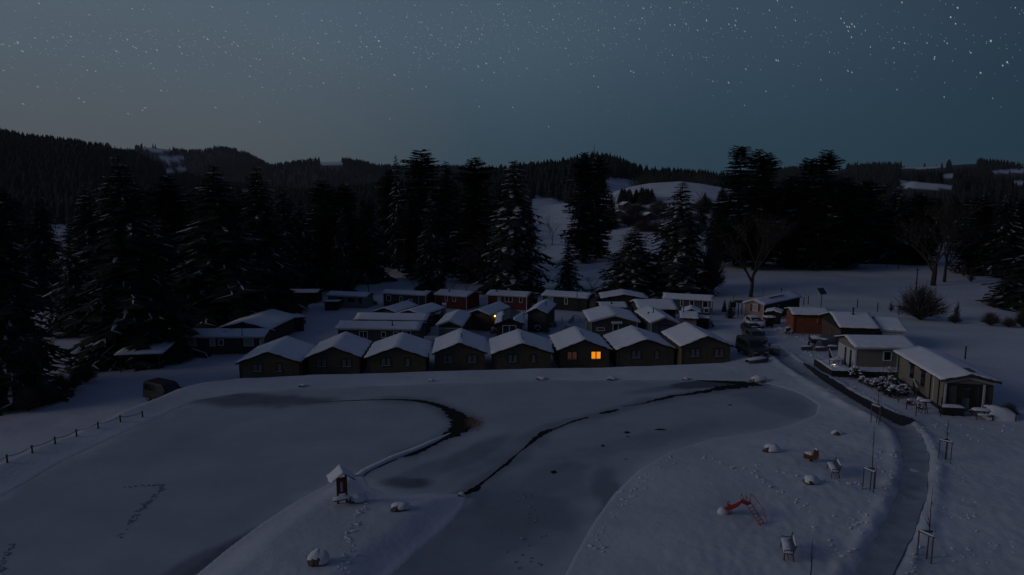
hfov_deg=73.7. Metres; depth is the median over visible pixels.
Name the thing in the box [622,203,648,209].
valley bush
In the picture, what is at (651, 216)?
house
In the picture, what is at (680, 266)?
spruce tree
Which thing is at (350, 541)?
footprint rims
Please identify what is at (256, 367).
window
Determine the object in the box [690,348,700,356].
window
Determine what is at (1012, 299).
spruce tree
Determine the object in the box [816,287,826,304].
solar panel
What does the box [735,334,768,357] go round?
parked van
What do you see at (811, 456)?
spring rider
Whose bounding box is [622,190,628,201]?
grove spruce
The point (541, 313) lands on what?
dark gabled house
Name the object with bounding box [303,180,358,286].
fir tree
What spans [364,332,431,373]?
timber cabin
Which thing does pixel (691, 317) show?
yellowish annex
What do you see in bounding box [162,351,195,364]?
bare bush
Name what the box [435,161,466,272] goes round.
spruce tree
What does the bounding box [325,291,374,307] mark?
static caravan
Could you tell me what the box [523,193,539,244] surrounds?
wood conifer
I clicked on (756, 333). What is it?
parked car
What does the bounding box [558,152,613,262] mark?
fir tree
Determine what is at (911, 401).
snowy shrub
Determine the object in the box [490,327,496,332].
snowy shrub
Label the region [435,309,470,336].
cabin
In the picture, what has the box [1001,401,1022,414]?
bare bush
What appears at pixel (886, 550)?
path
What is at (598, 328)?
window
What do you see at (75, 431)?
rope fence
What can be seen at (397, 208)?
thin conifer
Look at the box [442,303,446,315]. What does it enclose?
chimney stack
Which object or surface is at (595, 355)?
window
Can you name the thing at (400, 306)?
gabled house
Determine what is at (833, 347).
planter box
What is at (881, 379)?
snowy shrub
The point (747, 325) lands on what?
parked car
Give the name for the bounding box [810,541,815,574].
young sapling
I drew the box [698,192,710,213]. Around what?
gap conifer
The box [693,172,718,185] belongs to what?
hedgerow tree
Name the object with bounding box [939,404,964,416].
storage chest
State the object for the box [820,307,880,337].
house
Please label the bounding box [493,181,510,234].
wood conifer
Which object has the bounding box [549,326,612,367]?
timber cabin
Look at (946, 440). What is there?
staked sapling
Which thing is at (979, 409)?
picnic table
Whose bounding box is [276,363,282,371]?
window
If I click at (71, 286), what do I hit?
thin conifer
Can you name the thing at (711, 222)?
gap conifer
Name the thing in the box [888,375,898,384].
snowy shrub
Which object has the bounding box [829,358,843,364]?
garden table
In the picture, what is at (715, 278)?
conifer tree
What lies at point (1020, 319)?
bare bush
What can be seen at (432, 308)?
gabled house
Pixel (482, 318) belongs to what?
plank house
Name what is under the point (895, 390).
snowy shrub
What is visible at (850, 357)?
window
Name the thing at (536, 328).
snowy shrub
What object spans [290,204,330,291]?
spruce tree
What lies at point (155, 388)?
parked van
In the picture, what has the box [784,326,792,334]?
snowy shrub
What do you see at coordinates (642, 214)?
valley bush
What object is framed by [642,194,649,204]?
grove spruce
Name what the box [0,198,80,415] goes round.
spruce tree
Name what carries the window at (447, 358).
in the timber cabin at (460, 349)
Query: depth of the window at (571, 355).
82.02 m
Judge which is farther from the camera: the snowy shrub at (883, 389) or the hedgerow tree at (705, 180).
the hedgerow tree at (705, 180)
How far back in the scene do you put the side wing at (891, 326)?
85.95 m
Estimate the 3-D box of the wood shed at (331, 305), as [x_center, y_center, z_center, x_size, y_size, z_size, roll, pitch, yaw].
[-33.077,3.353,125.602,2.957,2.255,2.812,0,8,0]
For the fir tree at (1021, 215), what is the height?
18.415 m
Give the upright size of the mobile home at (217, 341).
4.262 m
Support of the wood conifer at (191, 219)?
on the ground
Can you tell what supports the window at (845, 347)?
in the beige house at (867, 350)
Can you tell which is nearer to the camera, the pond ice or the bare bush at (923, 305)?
the pond ice
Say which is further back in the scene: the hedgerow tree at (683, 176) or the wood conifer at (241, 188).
the hedgerow tree at (683, 176)
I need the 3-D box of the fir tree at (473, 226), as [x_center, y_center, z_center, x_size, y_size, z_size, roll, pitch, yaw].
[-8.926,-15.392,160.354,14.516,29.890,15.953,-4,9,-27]
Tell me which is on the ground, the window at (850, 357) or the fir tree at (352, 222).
the fir tree at (352, 222)
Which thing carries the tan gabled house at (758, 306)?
on the ground
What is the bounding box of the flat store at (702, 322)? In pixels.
[696,314,711,328]
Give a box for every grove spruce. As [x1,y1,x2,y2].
[618,190,624,203]
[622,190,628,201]
[628,192,632,203]
[638,192,643,204]
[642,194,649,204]
[650,189,654,201]
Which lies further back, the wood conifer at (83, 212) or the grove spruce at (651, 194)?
the grove spruce at (651, 194)
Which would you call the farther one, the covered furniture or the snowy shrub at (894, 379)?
the snowy shrub at (894, 379)
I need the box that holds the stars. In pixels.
[0,0,1023,127]
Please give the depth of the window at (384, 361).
78.23 m
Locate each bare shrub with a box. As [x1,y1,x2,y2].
[954,301,961,316]
[959,263,967,275]
[966,266,975,281]
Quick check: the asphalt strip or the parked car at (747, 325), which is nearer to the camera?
the asphalt strip
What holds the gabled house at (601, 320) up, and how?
on the ground
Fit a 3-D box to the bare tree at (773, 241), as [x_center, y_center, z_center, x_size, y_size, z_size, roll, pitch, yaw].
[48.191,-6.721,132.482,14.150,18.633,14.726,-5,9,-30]
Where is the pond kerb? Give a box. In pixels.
[355,433,449,475]
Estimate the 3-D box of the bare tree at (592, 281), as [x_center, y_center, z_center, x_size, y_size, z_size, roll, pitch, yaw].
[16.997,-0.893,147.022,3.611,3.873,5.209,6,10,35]
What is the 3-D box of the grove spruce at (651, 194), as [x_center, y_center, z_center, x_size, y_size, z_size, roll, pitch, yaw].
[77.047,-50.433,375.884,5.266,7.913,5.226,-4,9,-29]
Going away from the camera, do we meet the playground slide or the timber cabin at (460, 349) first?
the playground slide
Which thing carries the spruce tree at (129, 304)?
on the ground
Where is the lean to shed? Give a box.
[294,313,305,331]
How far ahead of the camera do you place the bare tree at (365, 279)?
146.40 m
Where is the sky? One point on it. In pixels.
(887, 117)
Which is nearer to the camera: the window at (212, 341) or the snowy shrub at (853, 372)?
the snowy shrub at (853, 372)
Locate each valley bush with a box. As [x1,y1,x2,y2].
[616,212,637,224]
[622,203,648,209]
[623,204,640,215]
[630,219,649,231]
[632,212,647,220]
[635,215,652,223]
[645,222,661,230]
[646,205,668,216]
[649,200,669,209]
[693,196,714,204]
[694,202,709,209]
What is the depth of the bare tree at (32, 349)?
69.82 m
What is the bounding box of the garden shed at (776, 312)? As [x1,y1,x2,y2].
[765,307,783,324]
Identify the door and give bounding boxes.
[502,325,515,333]
[613,324,618,330]
[659,325,670,333]
[962,388,970,410]
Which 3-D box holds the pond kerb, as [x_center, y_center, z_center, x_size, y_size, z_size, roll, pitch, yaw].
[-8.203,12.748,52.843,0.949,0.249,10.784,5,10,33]
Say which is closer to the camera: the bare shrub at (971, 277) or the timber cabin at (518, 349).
the timber cabin at (518, 349)
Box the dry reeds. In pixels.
[462,412,483,431]
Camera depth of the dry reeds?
59.48 m
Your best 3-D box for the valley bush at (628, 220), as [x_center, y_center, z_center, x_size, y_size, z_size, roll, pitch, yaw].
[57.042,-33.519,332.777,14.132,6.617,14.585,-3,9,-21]
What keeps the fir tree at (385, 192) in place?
on the ground
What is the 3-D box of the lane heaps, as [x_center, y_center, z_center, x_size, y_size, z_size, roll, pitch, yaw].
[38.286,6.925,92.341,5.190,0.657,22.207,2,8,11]
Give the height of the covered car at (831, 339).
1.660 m
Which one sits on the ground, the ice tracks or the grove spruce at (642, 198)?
the grove spruce at (642, 198)
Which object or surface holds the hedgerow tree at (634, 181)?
on the ground
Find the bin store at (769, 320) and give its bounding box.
[763,315,775,326]
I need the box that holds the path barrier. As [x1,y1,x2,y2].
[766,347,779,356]
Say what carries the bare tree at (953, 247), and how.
on the ground
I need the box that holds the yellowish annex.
[679,307,698,324]
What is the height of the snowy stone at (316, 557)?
0.905 m
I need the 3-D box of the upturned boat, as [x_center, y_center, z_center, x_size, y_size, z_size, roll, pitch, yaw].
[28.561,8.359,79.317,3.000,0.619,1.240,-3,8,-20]
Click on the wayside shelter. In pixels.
(338, 471)
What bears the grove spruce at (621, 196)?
on the ground
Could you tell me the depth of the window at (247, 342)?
91.63 m
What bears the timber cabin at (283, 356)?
on the ground
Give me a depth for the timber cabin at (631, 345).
82.61 m
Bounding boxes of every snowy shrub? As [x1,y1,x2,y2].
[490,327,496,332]
[533,325,541,331]
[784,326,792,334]
[847,365,862,378]
[858,375,865,383]
[864,378,869,385]
[868,378,880,388]
[875,376,887,386]
[877,381,894,394]
[884,384,904,397]
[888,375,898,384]
[897,384,913,395]
[907,398,914,405]
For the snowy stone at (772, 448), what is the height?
0.700 m
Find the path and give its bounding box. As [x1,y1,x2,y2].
[765,345,928,574]
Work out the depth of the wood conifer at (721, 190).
324.00 m
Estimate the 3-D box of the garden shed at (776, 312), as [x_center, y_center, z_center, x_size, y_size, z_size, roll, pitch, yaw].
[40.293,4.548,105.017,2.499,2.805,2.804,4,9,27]
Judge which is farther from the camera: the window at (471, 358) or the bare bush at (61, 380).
the window at (471, 358)
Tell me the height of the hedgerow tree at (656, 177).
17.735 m
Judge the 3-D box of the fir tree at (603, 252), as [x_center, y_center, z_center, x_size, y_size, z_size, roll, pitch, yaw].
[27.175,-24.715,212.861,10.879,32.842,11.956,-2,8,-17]
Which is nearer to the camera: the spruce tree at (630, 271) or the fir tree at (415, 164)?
the spruce tree at (630, 271)
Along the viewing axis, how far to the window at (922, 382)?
65.65 m
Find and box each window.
[188,339,195,345]
[209,339,215,345]
[218,339,223,345]
[243,339,253,345]
[252,363,263,371]
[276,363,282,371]
[316,358,326,366]
[341,358,351,366]
[359,331,367,337]
[380,358,390,365]
[381,331,385,337]
[386,295,390,300]
[405,358,409,365]
[438,328,458,335]
[442,354,452,362]
[466,354,476,362]
[505,297,512,301]
[507,354,517,362]
[530,354,535,362]
[567,351,577,359]
[590,351,601,359]
[597,327,604,330]
[631,350,640,358]
[654,350,659,358]
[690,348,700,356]
[702,301,707,307]
[713,348,723,356]
[752,304,757,311]
[844,347,846,364]
[849,349,851,366]
[883,351,891,360]
[908,362,914,378]
[919,369,925,386]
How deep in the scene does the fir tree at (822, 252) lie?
169.73 m
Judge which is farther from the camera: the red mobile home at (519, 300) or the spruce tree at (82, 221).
the red mobile home at (519, 300)
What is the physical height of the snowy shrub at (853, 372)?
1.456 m
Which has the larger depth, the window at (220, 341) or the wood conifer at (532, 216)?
the wood conifer at (532, 216)
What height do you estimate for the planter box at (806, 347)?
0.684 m
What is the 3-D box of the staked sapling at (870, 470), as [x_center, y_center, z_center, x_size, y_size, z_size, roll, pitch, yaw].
[23.776,11.264,44.885,0.876,4.614,0.843,-1,8,-7]
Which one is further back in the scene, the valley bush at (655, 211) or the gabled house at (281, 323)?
the valley bush at (655, 211)
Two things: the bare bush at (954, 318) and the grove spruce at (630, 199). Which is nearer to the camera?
the bare bush at (954, 318)
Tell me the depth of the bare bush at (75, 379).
76.82 m
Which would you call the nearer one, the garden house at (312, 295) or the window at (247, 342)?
the window at (247, 342)
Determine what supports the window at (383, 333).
in the mobile home at (373, 331)
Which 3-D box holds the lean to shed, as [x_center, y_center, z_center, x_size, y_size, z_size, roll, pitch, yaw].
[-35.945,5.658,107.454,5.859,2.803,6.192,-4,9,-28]
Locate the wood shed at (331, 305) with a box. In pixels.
[322,300,340,310]
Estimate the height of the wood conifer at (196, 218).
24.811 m
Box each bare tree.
[2,327,61,385]
[356,270,373,291]
[544,213,556,244]
[585,277,601,288]
[695,230,729,287]
[713,206,801,296]
[880,352,901,393]
[891,194,989,285]
[934,216,994,281]
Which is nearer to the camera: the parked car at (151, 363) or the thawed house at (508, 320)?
the parked car at (151, 363)
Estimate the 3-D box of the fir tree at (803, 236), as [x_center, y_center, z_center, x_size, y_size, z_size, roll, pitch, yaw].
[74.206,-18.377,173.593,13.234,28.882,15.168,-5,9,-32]
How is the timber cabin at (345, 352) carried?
on the ground
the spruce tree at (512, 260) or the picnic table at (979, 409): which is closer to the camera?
the picnic table at (979, 409)
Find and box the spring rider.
[804,448,818,461]
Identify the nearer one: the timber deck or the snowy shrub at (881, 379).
the snowy shrub at (881, 379)
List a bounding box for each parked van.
[143,377,182,400]
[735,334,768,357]
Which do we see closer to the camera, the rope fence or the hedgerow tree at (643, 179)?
the rope fence
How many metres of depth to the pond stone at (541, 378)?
73.32 m
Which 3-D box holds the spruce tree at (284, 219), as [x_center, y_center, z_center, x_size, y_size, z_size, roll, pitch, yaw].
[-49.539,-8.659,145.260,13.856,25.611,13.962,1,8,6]
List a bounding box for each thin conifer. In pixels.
[34,224,96,333]
[382,155,404,271]
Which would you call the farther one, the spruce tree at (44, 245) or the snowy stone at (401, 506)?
the spruce tree at (44, 245)
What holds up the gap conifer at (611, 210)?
on the ground
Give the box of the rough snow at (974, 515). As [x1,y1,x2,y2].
[933,423,1015,563]
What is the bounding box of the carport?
[114,341,175,371]
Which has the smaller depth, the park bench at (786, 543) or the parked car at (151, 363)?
the park bench at (786, 543)
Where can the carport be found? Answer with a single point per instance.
(160, 350)
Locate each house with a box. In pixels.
[217,309,297,339]
[290,289,323,302]
[353,312,432,335]
[374,300,417,312]
[397,302,445,326]
[468,301,510,330]
[495,308,524,335]
[525,299,556,331]
[582,304,640,339]
[599,289,648,310]
[615,210,625,218]
[618,201,630,210]
[630,299,677,317]
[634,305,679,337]
[643,212,656,220]
[742,288,801,319]
[784,307,828,333]
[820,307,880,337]
[834,335,915,366]
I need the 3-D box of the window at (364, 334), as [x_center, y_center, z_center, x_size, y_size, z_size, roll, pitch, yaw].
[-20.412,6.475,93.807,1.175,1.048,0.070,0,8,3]
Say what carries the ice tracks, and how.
on the pond ice
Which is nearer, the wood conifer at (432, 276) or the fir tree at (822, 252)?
the wood conifer at (432, 276)
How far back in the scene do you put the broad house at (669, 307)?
108.22 m
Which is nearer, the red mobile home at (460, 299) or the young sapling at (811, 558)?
the young sapling at (811, 558)
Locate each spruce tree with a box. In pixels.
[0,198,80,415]
[17,194,66,307]
[46,189,111,337]
[56,156,211,374]
[160,165,281,330]
[232,166,310,313]
[271,186,308,291]
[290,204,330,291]
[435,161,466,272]
[470,161,557,294]
[586,227,667,298]
[642,182,718,298]
[860,188,921,264]
[967,195,1023,278]
[975,238,1023,311]
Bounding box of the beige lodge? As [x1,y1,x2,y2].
[893,346,1002,412]
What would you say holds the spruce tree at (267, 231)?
on the ground
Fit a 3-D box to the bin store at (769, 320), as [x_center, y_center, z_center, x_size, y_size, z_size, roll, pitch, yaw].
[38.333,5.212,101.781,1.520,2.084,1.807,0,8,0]
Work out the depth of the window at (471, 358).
80.65 m
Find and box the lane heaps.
[768,326,823,356]
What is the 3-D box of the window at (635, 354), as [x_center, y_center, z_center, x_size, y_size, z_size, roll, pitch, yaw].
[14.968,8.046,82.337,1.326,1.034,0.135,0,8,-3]
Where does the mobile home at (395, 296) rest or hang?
on the ground
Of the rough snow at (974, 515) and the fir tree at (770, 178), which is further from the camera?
the fir tree at (770, 178)
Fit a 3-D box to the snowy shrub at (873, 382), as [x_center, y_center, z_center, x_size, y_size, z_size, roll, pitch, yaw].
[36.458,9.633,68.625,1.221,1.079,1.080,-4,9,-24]
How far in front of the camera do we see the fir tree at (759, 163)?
171.91 m
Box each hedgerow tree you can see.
[627,174,642,186]
[634,172,655,184]
[649,174,667,182]
[671,173,690,181]
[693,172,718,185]
[698,170,715,185]
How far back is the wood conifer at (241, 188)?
176.16 m
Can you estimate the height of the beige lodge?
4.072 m
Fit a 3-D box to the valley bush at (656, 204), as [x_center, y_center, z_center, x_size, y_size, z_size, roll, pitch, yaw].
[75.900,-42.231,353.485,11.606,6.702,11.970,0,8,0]
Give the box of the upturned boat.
[745,356,767,363]
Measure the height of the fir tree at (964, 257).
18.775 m
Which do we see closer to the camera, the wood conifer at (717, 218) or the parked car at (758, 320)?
the parked car at (758, 320)
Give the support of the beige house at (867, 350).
on the ground
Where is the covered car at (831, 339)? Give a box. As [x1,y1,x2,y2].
[813,334,838,347]
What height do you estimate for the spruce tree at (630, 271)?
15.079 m
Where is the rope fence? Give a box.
[1,411,142,462]
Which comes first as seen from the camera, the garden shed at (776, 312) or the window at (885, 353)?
the window at (885, 353)
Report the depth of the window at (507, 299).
124.71 m
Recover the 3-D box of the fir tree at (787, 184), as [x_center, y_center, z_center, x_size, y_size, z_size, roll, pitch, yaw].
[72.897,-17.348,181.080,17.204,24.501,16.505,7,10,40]
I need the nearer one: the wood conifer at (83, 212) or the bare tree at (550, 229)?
the wood conifer at (83, 212)
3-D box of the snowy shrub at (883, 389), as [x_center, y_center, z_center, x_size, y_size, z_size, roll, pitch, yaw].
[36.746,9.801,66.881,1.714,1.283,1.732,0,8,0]
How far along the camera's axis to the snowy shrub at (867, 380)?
69.41 m
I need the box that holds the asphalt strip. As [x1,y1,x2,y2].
[803,363,913,424]
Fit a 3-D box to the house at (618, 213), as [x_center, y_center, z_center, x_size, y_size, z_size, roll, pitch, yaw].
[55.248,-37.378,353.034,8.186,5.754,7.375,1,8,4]
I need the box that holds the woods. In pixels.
[0,128,1023,248]
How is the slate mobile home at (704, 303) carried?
on the ground
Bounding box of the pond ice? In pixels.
[0,380,817,574]
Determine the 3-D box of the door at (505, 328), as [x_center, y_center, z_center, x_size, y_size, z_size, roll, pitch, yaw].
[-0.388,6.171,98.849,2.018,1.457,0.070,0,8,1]
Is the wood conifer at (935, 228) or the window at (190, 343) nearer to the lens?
the window at (190, 343)
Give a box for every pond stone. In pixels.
[535,376,545,379]
[749,375,767,382]
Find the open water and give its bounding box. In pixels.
[315,380,762,494]
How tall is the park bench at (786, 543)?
1.105 m
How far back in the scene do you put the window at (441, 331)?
97.28 m
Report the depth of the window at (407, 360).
78.38 m
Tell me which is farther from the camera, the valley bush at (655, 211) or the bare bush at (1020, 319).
the valley bush at (655, 211)
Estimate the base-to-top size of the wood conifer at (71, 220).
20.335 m
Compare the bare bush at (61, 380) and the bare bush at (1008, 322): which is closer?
the bare bush at (61, 380)
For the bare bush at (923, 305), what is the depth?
108.10 m
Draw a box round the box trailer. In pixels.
[808,331,821,345]
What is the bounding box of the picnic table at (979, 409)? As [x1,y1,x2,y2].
[968,407,992,419]
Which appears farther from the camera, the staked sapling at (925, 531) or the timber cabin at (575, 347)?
the timber cabin at (575, 347)
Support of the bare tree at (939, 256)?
on the ground
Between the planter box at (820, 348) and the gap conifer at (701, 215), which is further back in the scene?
the gap conifer at (701, 215)
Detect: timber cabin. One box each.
[235,336,315,377]
[304,331,371,374]
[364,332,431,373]
[432,328,487,370]
[489,329,553,369]
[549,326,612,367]
[603,325,677,366]
[661,322,733,364]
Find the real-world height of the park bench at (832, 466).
1.105 m
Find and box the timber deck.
[814,359,896,377]
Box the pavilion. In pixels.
[681,305,700,313]
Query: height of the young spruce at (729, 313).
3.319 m
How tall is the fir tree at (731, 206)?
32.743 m
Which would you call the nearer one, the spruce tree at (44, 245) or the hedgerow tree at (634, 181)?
the spruce tree at (44, 245)
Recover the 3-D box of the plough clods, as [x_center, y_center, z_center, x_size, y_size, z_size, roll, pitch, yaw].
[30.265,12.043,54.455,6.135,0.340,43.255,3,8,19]
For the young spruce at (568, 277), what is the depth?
143.62 m
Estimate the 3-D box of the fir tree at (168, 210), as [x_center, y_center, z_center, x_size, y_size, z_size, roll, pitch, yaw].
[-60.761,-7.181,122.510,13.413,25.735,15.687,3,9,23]
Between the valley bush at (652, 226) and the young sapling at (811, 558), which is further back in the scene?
the valley bush at (652, 226)
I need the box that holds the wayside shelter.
[326,464,354,503]
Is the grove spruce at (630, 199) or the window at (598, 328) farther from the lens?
the grove spruce at (630, 199)
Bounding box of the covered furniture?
[982,405,1018,420]
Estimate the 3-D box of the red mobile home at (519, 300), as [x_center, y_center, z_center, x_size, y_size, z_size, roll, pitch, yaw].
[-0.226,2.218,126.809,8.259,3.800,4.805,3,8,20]
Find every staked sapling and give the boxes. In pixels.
[862,428,879,492]
[870,383,882,424]
[916,490,936,563]
[938,420,952,463]
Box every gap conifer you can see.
[604,194,618,229]
[695,204,708,228]
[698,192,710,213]
[701,201,719,245]
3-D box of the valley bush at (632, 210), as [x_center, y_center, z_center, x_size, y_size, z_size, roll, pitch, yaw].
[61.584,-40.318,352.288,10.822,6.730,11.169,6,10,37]
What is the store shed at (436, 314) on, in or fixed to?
on the ground
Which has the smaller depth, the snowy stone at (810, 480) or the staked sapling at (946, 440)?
the snowy stone at (810, 480)
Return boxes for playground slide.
[717,494,767,525]
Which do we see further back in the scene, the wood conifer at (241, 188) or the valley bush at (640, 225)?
the valley bush at (640, 225)
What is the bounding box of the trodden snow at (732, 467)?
[588,446,896,556]
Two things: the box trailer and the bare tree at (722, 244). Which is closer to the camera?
the box trailer
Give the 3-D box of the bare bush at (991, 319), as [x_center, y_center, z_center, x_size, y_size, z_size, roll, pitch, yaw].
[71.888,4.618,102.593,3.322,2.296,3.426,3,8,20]
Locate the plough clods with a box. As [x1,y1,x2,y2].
[835,377,939,573]
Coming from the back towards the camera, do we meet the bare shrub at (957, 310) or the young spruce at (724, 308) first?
the young spruce at (724, 308)
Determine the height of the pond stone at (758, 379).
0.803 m
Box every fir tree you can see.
[140,175,199,309]
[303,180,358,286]
[329,184,367,283]
[372,169,406,267]
[383,149,457,273]
[444,157,503,282]
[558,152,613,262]
[586,155,616,258]
[700,145,771,265]
[720,149,784,269]
[749,152,786,263]
[767,175,810,265]
[776,157,835,268]
[792,149,857,269]
[885,193,945,263]
[943,195,1000,273]
[1010,196,1023,254]
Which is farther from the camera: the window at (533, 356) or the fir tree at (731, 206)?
the fir tree at (731, 206)
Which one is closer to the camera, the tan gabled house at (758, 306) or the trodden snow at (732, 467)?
the trodden snow at (732, 467)
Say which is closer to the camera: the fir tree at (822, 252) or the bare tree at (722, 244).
the bare tree at (722, 244)
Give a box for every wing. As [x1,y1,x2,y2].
[597,300,627,308]
[871,316,906,334]
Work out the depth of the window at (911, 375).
68.20 m
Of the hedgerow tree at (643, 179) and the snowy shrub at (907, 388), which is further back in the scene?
the hedgerow tree at (643, 179)
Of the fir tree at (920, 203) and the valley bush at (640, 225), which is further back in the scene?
the valley bush at (640, 225)
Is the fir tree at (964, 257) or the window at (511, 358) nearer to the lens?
the window at (511, 358)
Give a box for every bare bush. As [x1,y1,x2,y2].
[51,371,72,388]
[66,370,83,388]
[72,360,99,382]
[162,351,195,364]
[893,279,954,319]
[946,313,962,322]
[979,311,1002,325]
[1000,316,1018,326]
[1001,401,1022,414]
[1013,305,1023,326]
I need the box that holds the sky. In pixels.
[0,0,1023,174]
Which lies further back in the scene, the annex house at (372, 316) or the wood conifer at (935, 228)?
the wood conifer at (935, 228)
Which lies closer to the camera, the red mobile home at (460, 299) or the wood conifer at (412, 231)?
the red mobile home at (460, 299)
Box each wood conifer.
[64,199,79,248]
[71,184,101,262]
[184,200,193,258]
[190,193,206,299]
[231,186,253,221]
[398,191,425,279]
[411,195,449,302]
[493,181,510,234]
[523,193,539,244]
[707,196,728,257]
[718,187,727,200]
[923,204,938,254]
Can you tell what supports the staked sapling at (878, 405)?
on the ground
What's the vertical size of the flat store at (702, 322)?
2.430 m
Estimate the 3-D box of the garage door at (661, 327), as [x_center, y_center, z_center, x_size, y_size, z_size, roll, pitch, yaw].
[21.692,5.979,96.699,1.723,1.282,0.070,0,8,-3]
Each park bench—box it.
[780,532,796,561]
[827,457,841,478]
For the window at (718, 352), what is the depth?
81.32 m
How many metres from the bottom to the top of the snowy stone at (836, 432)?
0.437 m
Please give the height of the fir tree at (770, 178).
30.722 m
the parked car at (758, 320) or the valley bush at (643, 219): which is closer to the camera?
the parked car at (758, 320)
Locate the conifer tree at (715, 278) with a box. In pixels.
[699,237,727,292]
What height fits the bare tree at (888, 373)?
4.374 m
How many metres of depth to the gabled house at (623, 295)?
121.97 m
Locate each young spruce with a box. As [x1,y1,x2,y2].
[552,241,589,292]
[721,301,726,311]
[725,299,734,318]
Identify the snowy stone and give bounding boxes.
[306,548,329,566]
[347,493,367,503]
[390,501,410,511]
[762,443,780,452]
[802,475,818,484]
[831,430,842,434]
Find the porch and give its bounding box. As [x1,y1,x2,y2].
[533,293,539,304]
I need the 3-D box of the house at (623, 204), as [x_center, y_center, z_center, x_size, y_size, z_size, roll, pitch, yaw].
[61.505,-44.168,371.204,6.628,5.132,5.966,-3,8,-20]
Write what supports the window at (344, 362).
in the timber cabin at (345, 352)
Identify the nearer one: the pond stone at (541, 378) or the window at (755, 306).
the pond stone at (541, 378)
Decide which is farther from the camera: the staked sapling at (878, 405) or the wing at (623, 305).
the wing at (623, 305)
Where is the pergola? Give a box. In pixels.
[734,300,743,316]
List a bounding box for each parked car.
[125,355,163,368]
[740,321,764,333]
[742,328,767,342]
[743,315,765,327]
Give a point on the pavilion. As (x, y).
(691, 308)
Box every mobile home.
[181,326,274,354]
[335,320,426,347]
[381,289,434,305]
[433,289,480,309]
[486,289,534,309]
[541,290,600,311]
[662,293,714,314]
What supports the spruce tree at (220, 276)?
on the ground
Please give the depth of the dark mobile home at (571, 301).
123.37 m
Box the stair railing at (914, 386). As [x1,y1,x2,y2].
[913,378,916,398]
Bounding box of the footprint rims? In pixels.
[336,500,368,572]
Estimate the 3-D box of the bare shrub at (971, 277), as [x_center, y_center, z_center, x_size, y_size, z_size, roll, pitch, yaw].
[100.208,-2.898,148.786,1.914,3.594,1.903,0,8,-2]
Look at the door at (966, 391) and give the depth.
61.22 m
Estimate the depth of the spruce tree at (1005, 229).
155.90 m
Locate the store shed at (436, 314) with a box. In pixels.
[434,310,441,324]
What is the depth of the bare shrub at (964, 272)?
157.45 m
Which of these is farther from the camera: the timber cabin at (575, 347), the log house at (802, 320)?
the log house at (802, 320)
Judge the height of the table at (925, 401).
1.490 m
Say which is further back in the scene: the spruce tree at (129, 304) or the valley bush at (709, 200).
the valley bush at (709, 200)
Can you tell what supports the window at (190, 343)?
in the mobile home at (217, 341)
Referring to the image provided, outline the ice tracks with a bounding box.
[0,484,546,571]
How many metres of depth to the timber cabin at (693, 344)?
81.38 m
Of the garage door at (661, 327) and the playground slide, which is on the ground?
the playground slide
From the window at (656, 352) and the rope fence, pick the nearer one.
the rope fence
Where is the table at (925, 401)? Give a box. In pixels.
[918,399,933,413]
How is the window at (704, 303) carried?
in the slate mobile home at (704, 303)
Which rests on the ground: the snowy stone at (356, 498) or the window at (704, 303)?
the snowy stone at (356, 498)
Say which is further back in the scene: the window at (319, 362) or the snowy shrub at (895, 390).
the window at (319, 362)
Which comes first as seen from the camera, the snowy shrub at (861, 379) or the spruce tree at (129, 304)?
the snowy shrub at (861, 379)
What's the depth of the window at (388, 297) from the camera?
128.22 m
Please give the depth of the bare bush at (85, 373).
79.26 m
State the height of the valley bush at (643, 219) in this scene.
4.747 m
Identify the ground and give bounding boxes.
[0,147,1023,574]
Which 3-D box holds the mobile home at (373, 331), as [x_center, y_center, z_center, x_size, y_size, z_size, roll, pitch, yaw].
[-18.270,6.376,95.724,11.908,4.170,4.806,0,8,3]
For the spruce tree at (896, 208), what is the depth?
185.37 m
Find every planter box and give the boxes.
[801,345,812,350]
[814,346,826,350]
[827,345,837,349]
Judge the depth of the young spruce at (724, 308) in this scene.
118.78 m
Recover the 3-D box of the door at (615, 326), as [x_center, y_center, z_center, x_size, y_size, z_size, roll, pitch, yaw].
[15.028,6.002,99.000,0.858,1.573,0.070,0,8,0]
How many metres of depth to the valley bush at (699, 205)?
350.38 m
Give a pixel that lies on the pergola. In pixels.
(739, 301)

